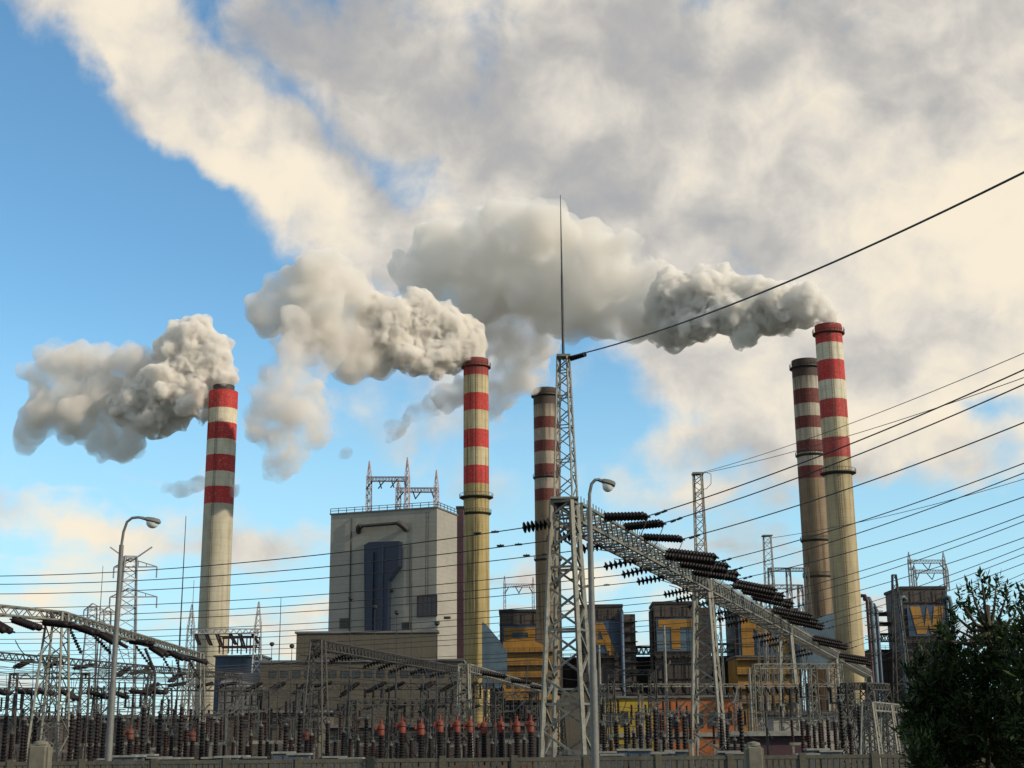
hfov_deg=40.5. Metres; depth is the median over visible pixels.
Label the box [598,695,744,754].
painted shed
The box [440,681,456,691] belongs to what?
insulator string
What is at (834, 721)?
post insulator
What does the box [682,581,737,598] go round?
jumper
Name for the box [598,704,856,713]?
conductor
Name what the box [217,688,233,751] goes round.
bus support
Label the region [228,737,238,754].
post insulator
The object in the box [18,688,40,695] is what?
insulator string
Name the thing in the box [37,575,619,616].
power line
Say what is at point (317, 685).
insulator string
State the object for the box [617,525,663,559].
jumper
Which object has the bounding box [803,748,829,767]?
control cabinet
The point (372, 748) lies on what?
post insulator
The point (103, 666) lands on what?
switchyard gantry
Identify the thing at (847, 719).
disconnector
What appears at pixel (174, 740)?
conductor
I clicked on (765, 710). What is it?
bus support
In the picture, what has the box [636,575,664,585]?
insulator string
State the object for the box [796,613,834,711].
hopper
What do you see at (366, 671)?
window
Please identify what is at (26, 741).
post insulator
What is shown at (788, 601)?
insulator string
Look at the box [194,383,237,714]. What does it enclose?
chimney
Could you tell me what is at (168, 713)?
bus support
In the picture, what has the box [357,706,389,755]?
disconnector
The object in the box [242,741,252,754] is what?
post insulator
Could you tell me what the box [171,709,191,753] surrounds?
bus support
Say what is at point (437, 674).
insulator string
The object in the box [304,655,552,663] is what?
conductor
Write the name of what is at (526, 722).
bus support
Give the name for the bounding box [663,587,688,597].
insulator string
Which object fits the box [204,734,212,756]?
post insulator
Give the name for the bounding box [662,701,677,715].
bus support
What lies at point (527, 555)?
power line
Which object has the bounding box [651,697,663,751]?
bus support
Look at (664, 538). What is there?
insulator string
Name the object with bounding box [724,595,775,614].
jumper
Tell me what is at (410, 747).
post insulator
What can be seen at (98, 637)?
lightning pole
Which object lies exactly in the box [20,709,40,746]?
bus support
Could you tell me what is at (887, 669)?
dark hall
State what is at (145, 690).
conductor
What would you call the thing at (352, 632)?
power line
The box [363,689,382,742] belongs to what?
bus support
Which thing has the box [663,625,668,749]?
lightning pole
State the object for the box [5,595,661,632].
power line
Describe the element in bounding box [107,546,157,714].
transmission pylon
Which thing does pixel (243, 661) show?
pump house
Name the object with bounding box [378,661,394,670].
insulator string
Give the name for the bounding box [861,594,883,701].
pipe stack
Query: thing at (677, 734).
post insulator
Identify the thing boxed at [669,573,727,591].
jumper
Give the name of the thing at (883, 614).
conveyor bridge
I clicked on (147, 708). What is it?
conductor
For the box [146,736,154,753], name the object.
post insulator
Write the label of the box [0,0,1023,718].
sky
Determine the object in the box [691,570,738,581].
insulator string
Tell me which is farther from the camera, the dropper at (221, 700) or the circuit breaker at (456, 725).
the dropper at (221, 700)
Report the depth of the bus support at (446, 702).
156.22 m
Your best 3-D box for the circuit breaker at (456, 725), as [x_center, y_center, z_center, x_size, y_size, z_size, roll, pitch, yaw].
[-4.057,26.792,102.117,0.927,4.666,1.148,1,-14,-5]
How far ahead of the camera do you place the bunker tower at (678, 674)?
472.51 m
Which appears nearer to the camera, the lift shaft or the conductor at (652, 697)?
the conductor at (652, 697)
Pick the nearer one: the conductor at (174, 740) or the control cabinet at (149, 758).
the control cabinet at (149, 758)
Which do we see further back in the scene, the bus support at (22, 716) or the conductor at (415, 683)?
the conductor at (415, 683)
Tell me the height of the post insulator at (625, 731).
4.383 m
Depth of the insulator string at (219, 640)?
324.13 m
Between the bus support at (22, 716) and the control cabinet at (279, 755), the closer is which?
the control cabinet at (279, 755)
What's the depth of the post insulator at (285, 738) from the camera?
99.63 m
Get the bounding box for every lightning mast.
[761,535,784,730]
[891,574,911,760]
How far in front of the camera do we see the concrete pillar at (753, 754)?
33.61 m
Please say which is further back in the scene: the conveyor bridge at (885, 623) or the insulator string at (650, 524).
the conveyor bridge at (885, 623)
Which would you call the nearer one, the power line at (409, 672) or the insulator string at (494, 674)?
the insulator string at (494, 674)
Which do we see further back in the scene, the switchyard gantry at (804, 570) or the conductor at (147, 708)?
the switchyard gantry at (804, 570)
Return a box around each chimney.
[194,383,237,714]
[459,357,492,722]
[531,386,562,746]
[789,357,836,710]
[812,322,866,710]
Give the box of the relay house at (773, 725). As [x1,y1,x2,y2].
[754,711,895,754]
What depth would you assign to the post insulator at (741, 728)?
104.68 m
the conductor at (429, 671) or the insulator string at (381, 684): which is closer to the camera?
the conductor at (429, 671)
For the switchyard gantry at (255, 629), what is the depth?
325.39 m
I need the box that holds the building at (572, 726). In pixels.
[558,688,623,749]
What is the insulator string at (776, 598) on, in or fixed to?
attached to the switchyard gantry at (575, 514)
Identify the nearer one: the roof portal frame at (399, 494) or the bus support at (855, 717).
the bus support at (855, 717)
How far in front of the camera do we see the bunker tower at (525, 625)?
473.71 m
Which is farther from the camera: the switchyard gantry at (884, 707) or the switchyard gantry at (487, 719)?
the switchyard gantry at (487, 719)
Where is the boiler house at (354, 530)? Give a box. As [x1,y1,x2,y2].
[328,501,457,658]
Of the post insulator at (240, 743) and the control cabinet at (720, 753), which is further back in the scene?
the post insulator at (240, 743)
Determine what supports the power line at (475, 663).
attached to the insulator string at (772, 645)
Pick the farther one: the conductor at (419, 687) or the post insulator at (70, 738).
the conductor at (419, 687)
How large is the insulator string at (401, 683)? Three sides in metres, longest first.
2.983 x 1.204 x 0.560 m
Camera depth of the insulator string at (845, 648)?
211.47 m
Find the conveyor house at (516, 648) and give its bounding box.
[503,639,552,700]
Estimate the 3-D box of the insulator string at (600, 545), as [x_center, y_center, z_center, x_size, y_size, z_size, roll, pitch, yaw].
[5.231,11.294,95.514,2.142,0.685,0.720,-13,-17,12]
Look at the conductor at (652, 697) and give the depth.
130.72 m
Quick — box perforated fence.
[0,752,1021,767]
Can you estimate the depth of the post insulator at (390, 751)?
112.52 m
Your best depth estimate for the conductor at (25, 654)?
115.50 m
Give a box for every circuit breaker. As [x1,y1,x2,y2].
[123,725,133,754]
[188,728,195,759]
[301,729,309,752]
[375,719,384,767]
[396,716,406,767]
[414,718,424,767]
[434,715,443,767]
[451,715,461,767]
[463,716,473,767]
[477,717,487,767]
[494,716,504,767]
[510,716,521,767]
[524,715,534,767]
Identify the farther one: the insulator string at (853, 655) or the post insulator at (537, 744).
the insulator string at (853, 655)
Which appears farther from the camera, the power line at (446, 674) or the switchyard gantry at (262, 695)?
the power line at (446, 674)
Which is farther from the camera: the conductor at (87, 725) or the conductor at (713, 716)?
the conductor at (713, 716)
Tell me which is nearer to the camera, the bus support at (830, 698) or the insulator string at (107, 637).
the insulator string at (107, 637)
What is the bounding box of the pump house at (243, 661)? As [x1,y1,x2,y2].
[213,655,270,715]
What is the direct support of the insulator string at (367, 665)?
hanging from the switchyard gantry at (313, 643)
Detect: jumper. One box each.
[127,648,141,690]
[593,518,647,551]
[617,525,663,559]
[634,541,682,570]
[654,564,715,584]
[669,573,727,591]
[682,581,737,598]
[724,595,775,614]
[732,601,783,619]
[745,608,792,624]
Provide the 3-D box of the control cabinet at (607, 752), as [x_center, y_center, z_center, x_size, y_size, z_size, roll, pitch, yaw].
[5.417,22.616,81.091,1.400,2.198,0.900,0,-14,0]
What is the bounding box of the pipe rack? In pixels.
[218,635,259,654]
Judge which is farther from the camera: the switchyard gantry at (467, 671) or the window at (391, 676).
the window at (391, 676)
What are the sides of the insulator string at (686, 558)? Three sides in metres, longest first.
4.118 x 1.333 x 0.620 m
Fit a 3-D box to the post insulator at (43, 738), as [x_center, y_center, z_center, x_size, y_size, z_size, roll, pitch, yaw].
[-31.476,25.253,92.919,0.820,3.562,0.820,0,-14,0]
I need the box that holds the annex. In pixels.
[295,630,439,659]
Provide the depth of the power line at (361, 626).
141.27 m
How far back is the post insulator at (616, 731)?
107.29 m
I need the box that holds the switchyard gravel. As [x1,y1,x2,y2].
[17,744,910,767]
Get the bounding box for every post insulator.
[0,709,12,767]
[7,726,17,759]
[15,713,29,765]
[21,719,32,761]
[31,707,41,743]
[38,734,49,740]
[64,707,78,767]
[72,705,84,767]
[86,713,97,766]
[91,704,103,760]
[95,716,107,765]
[114,709,125,754]
[119,715,128,754]
[133,730,140,753]
[139,699,150,753]
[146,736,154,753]
[155,706,166,756]
[162,723,171,756]
[166,729,177,755]
[175,699,187,756]
[181,722,191,756]
[196,715,206,767]
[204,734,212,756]
[211,716,221,756]
[219,740,229,755]
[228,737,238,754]
[237,708,246,754]
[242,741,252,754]
[246,729,255,756]
[256,721,264,756]
[262,736,272,767]
[271,738,281,751]
[280,719,291,751]
[285,733,296,750]
[295,706,305,752]
[305,728,316,765]
[323,717,332,758]
[330,736,339,755]
[340,727,345,755]
[345,733,354,756]
[356,734,362,756]
[361,712,371,766]
[368,737,376,767]
[386,741,395,767]
[394,737,398,767]
[409,734,412,766]
[425,732,434,767]
[443,738,449,766]
[459,741,465,757]
[475,731,478,766]
[490,739,493,767]
[507,738,510,767]
[520,734,527,756]
[534,731,539,761]
[601,721,606,750]
[605,734,615,750]
[614,715,619,753]
[620,719,630,748]
[628,726,637,748]
[635,719,643,748]
[642,709,651,748]
[649,702,659,751]
[658,731,667,751]
[664,710,673,749]
[673,716,681,749]
[678,710,688,767]
[715,713,725,750]
[722,719,731,750]
[730,735,738,750]
[734,702,744,751]
[796,713,805,752]
[803,718,811,747]
[809,719,817,747]
[814,715,823,747]
[822,712,831,749]
[829,715,838,749]
[835,694,847,765]
[844,717,856,767]
[853,699,865,764]
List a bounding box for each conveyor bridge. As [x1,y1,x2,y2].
[636,646,649,654]
[718,643,733,652]
[874,612,886,615]
[879,622,890,625]
[880,633,894,641]
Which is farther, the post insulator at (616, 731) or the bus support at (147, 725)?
the bus support at (147, 725)
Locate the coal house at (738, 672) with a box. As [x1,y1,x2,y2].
[726,655,799,730]
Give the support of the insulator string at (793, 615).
attached to the switchyard gantry at (575, 514)
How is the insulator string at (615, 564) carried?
attached to the switchyard gantry at (575, 514)
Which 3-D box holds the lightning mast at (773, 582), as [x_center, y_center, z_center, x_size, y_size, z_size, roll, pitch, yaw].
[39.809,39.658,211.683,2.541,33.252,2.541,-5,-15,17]
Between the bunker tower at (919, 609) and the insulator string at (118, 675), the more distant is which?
the bunker tower at (919, 609)
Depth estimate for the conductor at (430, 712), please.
194.66 m
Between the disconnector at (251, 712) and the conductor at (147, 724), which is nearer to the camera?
the disconnector at (251, 712)
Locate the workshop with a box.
[258,659,465,723]
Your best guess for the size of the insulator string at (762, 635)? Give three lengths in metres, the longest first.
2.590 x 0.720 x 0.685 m
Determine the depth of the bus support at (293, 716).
133.36 m
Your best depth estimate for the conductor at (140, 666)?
139.97 m
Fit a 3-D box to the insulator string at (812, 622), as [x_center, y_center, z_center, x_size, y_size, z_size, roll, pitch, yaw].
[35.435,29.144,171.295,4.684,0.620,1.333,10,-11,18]
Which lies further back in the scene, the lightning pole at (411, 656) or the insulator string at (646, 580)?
the lightning pole at (411, 656)
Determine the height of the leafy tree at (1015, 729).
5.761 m
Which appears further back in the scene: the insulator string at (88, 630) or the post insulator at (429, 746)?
the insulator string at (88, 630)
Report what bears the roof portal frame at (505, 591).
on the bunker tower at (525, 625)
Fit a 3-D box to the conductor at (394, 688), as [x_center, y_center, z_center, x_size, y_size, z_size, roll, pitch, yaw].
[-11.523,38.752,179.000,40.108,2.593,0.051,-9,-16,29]
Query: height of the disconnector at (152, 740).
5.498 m
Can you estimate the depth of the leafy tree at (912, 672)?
27.72 m
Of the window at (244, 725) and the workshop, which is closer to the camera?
the window at (244, 725)
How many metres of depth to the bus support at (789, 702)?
150.34 m
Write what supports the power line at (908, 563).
attached to the insulator string at (776, 598)
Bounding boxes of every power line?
[0,541,545,584]
[0,600,674,639]
[0,607,684,643]
[0,638,748,667]
[0,642,755,671]
[0,654,777,679]
[3,582,634,622]
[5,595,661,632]
[7,551,570,593]
[9,528,521,575]
[32,567,602,607]
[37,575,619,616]
[52,615,707,650]
[58,625,723,659]
[63,620,708,654]
[92,646,763,674]
[94,658,770,682]
[569,171,1023,356]
[648,369,1023,515]
[664,384,1023,522]
[683,422,1023,538]
[705,353,1023,471]
[705,377,1023,472]
[716,463,1023,561]
[728,472,1023,570]
[738,497,1023,578]
[773,479,1023,537]
[777,515,1023,593]
[785,521,1023,599]
[794,537,1023,606]
[813,547,1023,618]
[819,554,1023,623]
[825,563,1023,628]
[843,573,1023,644]
[849,579,1023,648]
[869,590,1023,660]
[873,600,1017,664]
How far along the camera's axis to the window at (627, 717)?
228.40 m
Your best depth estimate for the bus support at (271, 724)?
131.39 m
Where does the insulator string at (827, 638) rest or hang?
attached to the switchyard gantry at (575, 514)
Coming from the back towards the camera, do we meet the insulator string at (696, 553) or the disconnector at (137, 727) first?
the disconnector at (137, 727)
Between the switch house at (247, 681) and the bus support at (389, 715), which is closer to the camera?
the bus support at (389, 715)
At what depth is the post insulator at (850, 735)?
115.00 m
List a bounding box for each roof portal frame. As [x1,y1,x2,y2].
[365,457,409,510]
[395,470,438,508]
[503,576,534,608]
[907,552,947,586]
[912,565,949,590]
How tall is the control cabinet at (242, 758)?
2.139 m
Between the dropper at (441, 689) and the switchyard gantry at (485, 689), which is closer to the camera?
the dropper at (441, 689)
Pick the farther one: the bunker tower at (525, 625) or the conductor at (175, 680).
the bunker tower at (525, 625)
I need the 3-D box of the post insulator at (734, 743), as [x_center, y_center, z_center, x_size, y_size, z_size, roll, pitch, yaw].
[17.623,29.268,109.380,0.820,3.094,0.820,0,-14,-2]
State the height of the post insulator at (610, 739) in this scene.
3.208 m
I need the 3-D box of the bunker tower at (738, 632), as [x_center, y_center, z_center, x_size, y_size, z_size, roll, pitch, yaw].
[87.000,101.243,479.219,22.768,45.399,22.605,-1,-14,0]
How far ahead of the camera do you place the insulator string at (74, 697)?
151.42 m
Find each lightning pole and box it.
[91,570,102,752]
[173,519,185,756]
[187,586,193,714]
[270,642,273,705]
[276,604,280,737]
[288,644,293,749]
[308,648,311,726]
[347,596,353,756]
[373,605,376,684]
[394,610,399,696]
[410,604,411,723]
[434,622,439,721]
[598,645,600,731]
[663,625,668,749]
[748,668,752,730]
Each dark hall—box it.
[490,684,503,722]
[562,653,728,695]
[865,647,896,721]
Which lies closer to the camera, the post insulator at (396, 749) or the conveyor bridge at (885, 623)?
the post insulator at (396, 749)
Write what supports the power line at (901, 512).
attached to the lightning mast at (773, 582)
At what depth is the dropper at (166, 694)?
107.80 m
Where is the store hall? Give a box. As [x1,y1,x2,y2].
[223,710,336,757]
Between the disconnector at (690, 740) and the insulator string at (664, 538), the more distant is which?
the disconnector at (690, 740)
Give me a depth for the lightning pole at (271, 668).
206.17 m
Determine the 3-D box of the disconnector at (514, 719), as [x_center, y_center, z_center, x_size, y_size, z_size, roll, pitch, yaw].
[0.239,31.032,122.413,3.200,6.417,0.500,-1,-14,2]
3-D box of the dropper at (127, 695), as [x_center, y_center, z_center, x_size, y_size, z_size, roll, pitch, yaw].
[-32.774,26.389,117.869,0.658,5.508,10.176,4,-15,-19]
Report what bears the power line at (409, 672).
attached to the insulator string at (801, 650)
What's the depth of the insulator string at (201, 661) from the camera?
154.78 m
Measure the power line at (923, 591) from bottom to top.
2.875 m
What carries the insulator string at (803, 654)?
attached to the switchyard gantry at (575, 514)
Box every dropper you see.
[49,680,56,733]
[71,661,82,726]
[101,659,106,725]
[120,665,129,726]
[162,663,167,727]
[168,660,172,734]
[186,674,195,721]
[190,664,201,729]
[220,673,232,725]
[253,678,255,733]
[295,680,306,732]
[308,659,315,731]
[379,684,392,731]
[421,676,430,726]
[430,661,443,721]
[457,671,458,714]
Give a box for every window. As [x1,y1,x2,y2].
[239,721,247,729]
[269,670,276,677]
[281,670,288,677]
[293,670,300,677]
[329,670,336,677]
[341,670,348,677]
[353,670,360,677]
[365,670,372,677]
[374,732,378,739]
[377,670,384,677]
[389,671,395,677]
[401,670,408,677]
[413,670,420,677]
[413,732,416,739]
[417,595,436,616]
[505,732,508,739]
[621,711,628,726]
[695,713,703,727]
[708,712,716,727]
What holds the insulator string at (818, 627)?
attached to the switchyard gantry at (575, 514)
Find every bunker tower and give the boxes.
[498,609,536,722]
[579,604,638,695]
[649,601,712,695]
[724,608,797,656]
[884,586,953,743]
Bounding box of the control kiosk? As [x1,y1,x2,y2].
[716,731,812,765]
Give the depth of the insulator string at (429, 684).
193.05 m
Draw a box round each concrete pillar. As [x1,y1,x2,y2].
[27,740,52,767]
[744,741,764,767]
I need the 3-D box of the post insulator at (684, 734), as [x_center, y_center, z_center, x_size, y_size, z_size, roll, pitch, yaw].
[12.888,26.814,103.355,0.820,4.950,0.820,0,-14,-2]
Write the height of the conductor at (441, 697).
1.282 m
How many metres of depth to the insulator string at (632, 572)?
109.96 m
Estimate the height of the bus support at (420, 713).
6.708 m
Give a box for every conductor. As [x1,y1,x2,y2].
[0,656,328,670]
[0,658,324,666]
[0,658,324,672]
[0,660,328,673]
[0,665,329,676]
[0,668,323,677]
[0,671,324,680]
[0,673,329,679]
[0,681,314,691]
[0,697,314,705]
[0,697,320,702]
[0,702,329,712]
[0,713,318,727]
[0,713,325,723]
[0,724,324,738]
[0,726,329,738]
[0,730,325,740]
[1,707,320,716]
[1,722,316,730]
[1,734,316,748]
[2,685,318,696]
[2,700,329,709]
[2,715,325,724]
[3,673,328,684]
[3,684,324,691]
[5,688,324,695]
[15,640,46,657]
[18,681,49,705]
[59,706,107,731]
[63,693,329,699]
[176,652,206,659]
[203,661,253,689]
[211,689,253,714]
[235,676,288,693]
[300,653,559,660]
[300,678,559,691]
[301,667,474,677]
[301,676,559,687]
[302,670,551,684]
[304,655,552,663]
[304,661,541,671]
[305,664,559,671]
[305,710,559,718]
[307,698,557,703]
[308,707,551,712]
[316,697,551,706]
[320,690,558,700]
[320,696,540,702]
[323,708,548,715]
[423,666,471,702]
[426,687,461,698]
[598,696,881,701]
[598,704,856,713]
[598,712,889,722]
[601,689,888,699]
[602,691,888,696]
[603,714,872,720]
[604,709,871,717]
[631,681,679,700]
[701,715,736,753]
[727,687,736,702]
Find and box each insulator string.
[0,621,14,633]
[0,689,12,695]
[9,616,44,630]
[13,658,34,668]
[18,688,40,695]
[37,689,57,696]
[40,619,77,628]
[60,689,78,701]
[70,629,82,653]
[72,663,95,668]
[73,624,102,635]
[85,689,108,699]
[92,635,111,653]
[97,630,121,644]
[116,667,129,677]
[116,691,129,699]
[127,639,155,645]
[128,688,151,695]
[135,645,153,669]
[144,648,153,666]
[148,646,169,657]
[148,688,167,694]
[162,657,174,677]
[167,650,190,661]
[167,681,185,687]
[174,658,183,680]
[187,655,208,664]
[188,660,200,678]
[194,634,200,644]
[196,681,213,687]
[205,635,212,645]
[215,634,222,645]
[218,681,236,686]
[228,634,237,644]
[238,634,245,648]
[243,682,262,692]
[269,681,286,688]
[307,648,328,660]
[313,681,333,687]
[329,651,348,664]
[340,682,360,696]
[341,653,361,661]
[363,659,383,667]
[366,682,386,692]
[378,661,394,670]
[384,681,404,691]
[389,666,409,673]
[409,666,426,674]
[419,681,435,689]
[429,670,446,677]
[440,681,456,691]
[480,670,506,678]
[509,678,531,684]
[522,518,550,532]
[528,684,547,690]
[546,531,570,542]
[569,352,586,360]
[577,543,602,553]
[603,511,650,521]
[603,558,635,570]
[621,567,651,578]
[622,519,666,530]
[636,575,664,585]
[641,533,684,542]
[663,552,716,565]
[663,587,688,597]
[665,548,718,559]
[675,593,699,602]
[678,561,728,573]
[687,600,707,609]
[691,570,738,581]
[707,562,730,568]
[715,609,732,616]
[717,614,739,622]
[726,569,740,576]
[726,618,747,627]
[730,582,776,595]
[732,580,777,591]
[740,590,784,601]
[750,596,792,608]
[752,632,771,639]
[760,636,778,643]
[768,640,786,647]
[772,609,811,620]
[773,606,812,616]
[774,591,785,597]
[780,615,817,625]
[782,598,794,604]
[786,649,805,655]
[788,620,823,630]
[795,652,812,657]
[812,637,841,646]
[813,635,842,642]
[818,642,847,650]
[839,652,868,658]
[839,655,867,661]
[845,659,871,665]
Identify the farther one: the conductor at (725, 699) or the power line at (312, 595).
the conductor at (725, 699)
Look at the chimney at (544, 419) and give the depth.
468.86 m
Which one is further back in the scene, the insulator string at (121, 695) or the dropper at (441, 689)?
the insulator string at (121, 695)
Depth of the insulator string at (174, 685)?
188.97 m
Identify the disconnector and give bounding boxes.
[0,707,30,746]
[42,720,74,758]
[79,708,114,758]
[123,703,152,752]
[150,714,183,753]
[182,704,213,756]
[203,702,237,756]
[248,698,283,751]
[287,708,316,758]
[324,700,353,756]
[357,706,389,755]
[390,708,419,757]
[434,717,463,764]
[497,698,530,755]
[599,712,631,750]
[635,702,666,748]
[658,700,693,755]
[711,712,745,754]
[789,707,825,754]
[818,706,852,766]
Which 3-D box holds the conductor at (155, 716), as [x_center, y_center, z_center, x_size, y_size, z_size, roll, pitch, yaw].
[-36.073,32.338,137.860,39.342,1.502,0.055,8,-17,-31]
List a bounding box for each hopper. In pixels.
[482,622,506,716]
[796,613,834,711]
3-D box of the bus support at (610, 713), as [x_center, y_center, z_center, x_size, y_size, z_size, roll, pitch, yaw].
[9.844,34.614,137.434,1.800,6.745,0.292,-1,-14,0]
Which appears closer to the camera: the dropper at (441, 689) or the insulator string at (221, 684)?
the dropper at (441, 689)
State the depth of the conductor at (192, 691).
202.37 m
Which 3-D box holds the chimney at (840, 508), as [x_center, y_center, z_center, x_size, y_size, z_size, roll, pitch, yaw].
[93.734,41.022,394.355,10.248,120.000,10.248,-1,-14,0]
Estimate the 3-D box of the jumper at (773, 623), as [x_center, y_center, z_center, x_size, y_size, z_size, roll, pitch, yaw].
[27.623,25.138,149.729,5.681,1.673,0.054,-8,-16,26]
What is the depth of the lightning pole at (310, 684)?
185.38 m
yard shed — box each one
[0,715,76,761]
[63,715,133,758]
[132,716,220,758]
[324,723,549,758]
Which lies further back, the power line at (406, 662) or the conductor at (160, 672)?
the power line at (406, 662)
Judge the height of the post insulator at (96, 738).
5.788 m
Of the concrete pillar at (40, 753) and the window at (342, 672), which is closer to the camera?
the concrete pillar at (40, 753)
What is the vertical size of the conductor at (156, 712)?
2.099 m
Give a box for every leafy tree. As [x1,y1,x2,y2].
[891,637,946,766]
[896,567,1023,767]
[988,582,1023,767]
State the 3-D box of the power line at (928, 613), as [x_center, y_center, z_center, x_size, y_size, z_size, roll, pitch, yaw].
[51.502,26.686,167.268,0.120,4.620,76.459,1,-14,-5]
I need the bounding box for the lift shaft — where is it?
[456,506,464,658]
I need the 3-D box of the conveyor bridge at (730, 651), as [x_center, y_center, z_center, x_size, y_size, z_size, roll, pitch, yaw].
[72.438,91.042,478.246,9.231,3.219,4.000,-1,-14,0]
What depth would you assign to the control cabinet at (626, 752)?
82.09 m
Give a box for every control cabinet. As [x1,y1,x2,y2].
[112,755,138,767]
[131,754,158,760]
[137,755,146,767]
[146,756,171,767]
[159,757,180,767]
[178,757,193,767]
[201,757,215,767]
[214,756,240,767]
[227,755,250,767]
[243,756,269,767]
[271,751,295,767]
[286,753,312,767]
[322,756,346,767]
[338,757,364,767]
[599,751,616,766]
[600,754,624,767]
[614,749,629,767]
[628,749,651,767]
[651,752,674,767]
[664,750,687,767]
[716,751,740,767]
[724,752,743,767]
[793,753,820,767]
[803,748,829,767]
[818,750,842,767]
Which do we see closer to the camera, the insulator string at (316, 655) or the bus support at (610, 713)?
the bus support at (610, 713)
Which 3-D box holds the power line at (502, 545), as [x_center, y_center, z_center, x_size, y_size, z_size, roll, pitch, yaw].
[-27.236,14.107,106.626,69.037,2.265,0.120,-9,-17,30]
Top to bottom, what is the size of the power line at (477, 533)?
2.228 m
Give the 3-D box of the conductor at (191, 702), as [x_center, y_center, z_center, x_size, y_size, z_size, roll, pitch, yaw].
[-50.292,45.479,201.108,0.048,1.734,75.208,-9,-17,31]
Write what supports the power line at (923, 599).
attached to the insulator string at (818, 627)
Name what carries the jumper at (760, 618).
hanging from the insulator string at (776, 598)
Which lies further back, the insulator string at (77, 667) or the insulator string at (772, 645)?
the insulator string at (772, 645)
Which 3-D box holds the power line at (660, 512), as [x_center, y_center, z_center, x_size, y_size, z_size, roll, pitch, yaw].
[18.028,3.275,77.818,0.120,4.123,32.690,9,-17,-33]
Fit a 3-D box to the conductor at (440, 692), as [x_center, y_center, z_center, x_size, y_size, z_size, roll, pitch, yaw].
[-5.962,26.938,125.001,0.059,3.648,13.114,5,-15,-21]
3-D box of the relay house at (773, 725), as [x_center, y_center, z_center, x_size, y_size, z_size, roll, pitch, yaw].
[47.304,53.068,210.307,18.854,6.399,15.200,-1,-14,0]
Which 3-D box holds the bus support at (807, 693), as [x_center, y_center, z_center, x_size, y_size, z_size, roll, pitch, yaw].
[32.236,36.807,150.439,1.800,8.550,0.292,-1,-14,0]
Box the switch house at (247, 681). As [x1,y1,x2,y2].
[217,673,264,754]
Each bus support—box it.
[5,694,22,742]
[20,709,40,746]
[47,708,62,760]
[60,689,73,760]
[80,709,94,757]
[90,686,104,760]
[114,682,125,754]
[123,692,141,728]
[141,706,155,753]
[160,699,176,750]
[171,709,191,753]
[193,710,209,747]
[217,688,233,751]
[244,693,258,709]
[262,708,280,759]
[284,701,302,750]
[295,683,309,696]
[312,691,325,765]
[336,703,350,726]
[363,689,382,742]
[382,688,396,765]
[397,702,413,756]
[419,702,436,757]
[438,689,453,755]
[450,702,463,714]
[466,685,481,761]
[489,698,505,757]
[502,700,520,754]
[516,706,533,764]
[585,705,602,720]
[602,698,619,740]
[618,713,631,724]
[630,704,646,734]
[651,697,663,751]
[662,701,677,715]
[679,705,689,755]
[714,707,730,721]
[730,710,746,730]
[740,687,753,730]
[756,695,774,754]
[774,706,788,730]
[781,689,798,727]
[799,683,814,729]
[814,699,828,747]
[829,687,845,754]
[836,695,851,746]
[853,707,870,748]
[865,699,877,751]
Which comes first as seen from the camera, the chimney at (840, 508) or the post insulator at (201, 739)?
the post insulator at (201, 739)
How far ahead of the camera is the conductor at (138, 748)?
153.93 m
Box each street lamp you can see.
[105,516,160,767]
[587,478,615,767]
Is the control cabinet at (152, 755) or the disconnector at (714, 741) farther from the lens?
the disconnector at (714, 741)
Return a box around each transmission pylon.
[76,603,105,714]
[96,607,114,713]
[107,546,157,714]
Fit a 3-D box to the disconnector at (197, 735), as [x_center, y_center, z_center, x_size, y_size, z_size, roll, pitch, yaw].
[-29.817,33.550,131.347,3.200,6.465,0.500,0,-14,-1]
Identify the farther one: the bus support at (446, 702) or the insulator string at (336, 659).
the insulator string at (336, 659)
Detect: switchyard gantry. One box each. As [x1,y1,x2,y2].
[0,604,205,765]
[0,652,242,760]
[0,672,155,765]
[0,687,171,761]
[138,683,496,757]
[179,602,261,715]
[216,689,303,766]
[301,639,465,767]
[304,706,567,755]
[345,698,436,766]
[454,663,548,762]
[492,691,539,765]
[538,195,874,767]
[599,684,858,759]
[606,669,660,751]
[714,584,811,712]
[752,663,848,754]
[767,567,818,711]
[838,682,896,767]
[860,701,910,767]

